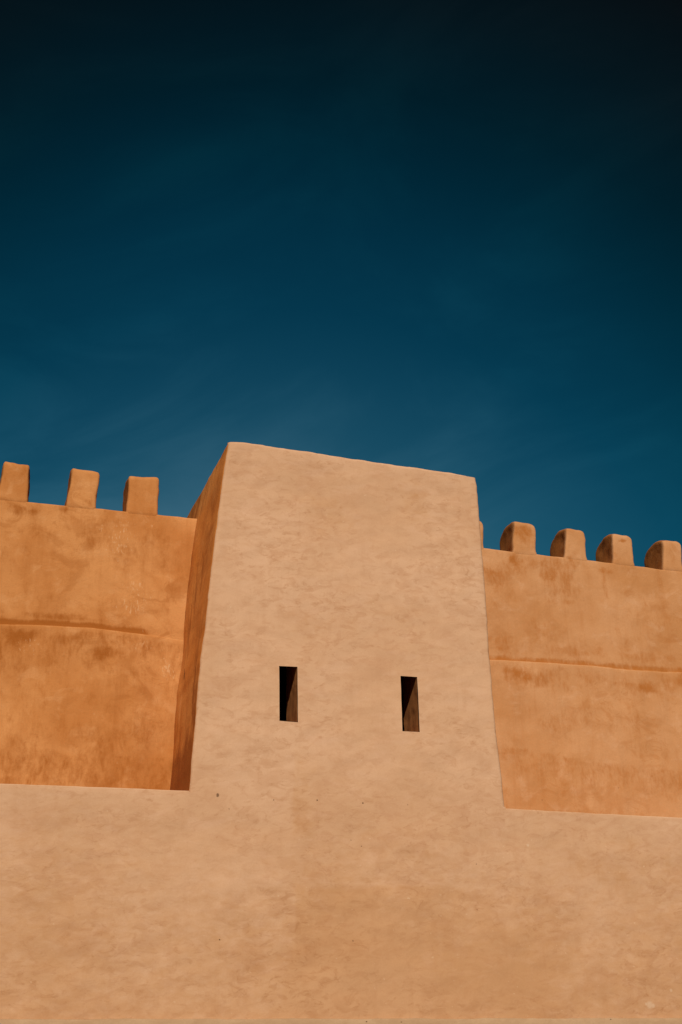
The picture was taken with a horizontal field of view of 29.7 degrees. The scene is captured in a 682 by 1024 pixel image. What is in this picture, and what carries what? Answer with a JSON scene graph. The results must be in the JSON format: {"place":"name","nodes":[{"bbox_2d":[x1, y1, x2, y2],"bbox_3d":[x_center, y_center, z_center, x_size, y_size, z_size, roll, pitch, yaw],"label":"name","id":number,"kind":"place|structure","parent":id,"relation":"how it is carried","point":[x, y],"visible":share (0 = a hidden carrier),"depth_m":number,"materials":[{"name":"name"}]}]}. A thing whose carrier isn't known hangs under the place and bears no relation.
{"place":"outdoors","nodes":[
{"label":"outdoors","id":0,"kind":"place"},
{"bbox_2d":[0,0,681,566],"label":"sky","id":1,"kind":"structure","parent":0,"point":[434,235],"materials":[{"name":"blue"}]},
{"bbox_3d":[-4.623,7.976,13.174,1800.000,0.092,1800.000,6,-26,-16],"label":"ground","id":2,"kind":"structure","parent":0,"visible":0},
{"bbox_2d":[0,784,681,1023],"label":"wall","id":3,"kind":"structure","parent":2,"relation":"on","point":[132,906],"depth_m":16.09,"materials":[{"name":"paint"}]},
{"bbox_2d":[0,462,196,789],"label":"curtain wall","id":4,"kind":"structure","parent":3,"relation":"on","point":[93,599],"depth_m":18.30,"materials":[{"name":"orange paint"}]},
{"bbox_2d":[170,442,503,806],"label":"watchtower","id":5,"kind":"structure","parent":3,"relation":"on","point":[335,645],"depth_m":17.75,"materials":[{"name":"paint"}]},
{"bbox_2d":[479,521,681,817],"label":"curtain wall","id":6,"kind":"structure","parent":3,"relation":"on","point":[585,656],"depth_m":20.42,"materials":[{"name":"orange paint"}]}
]}

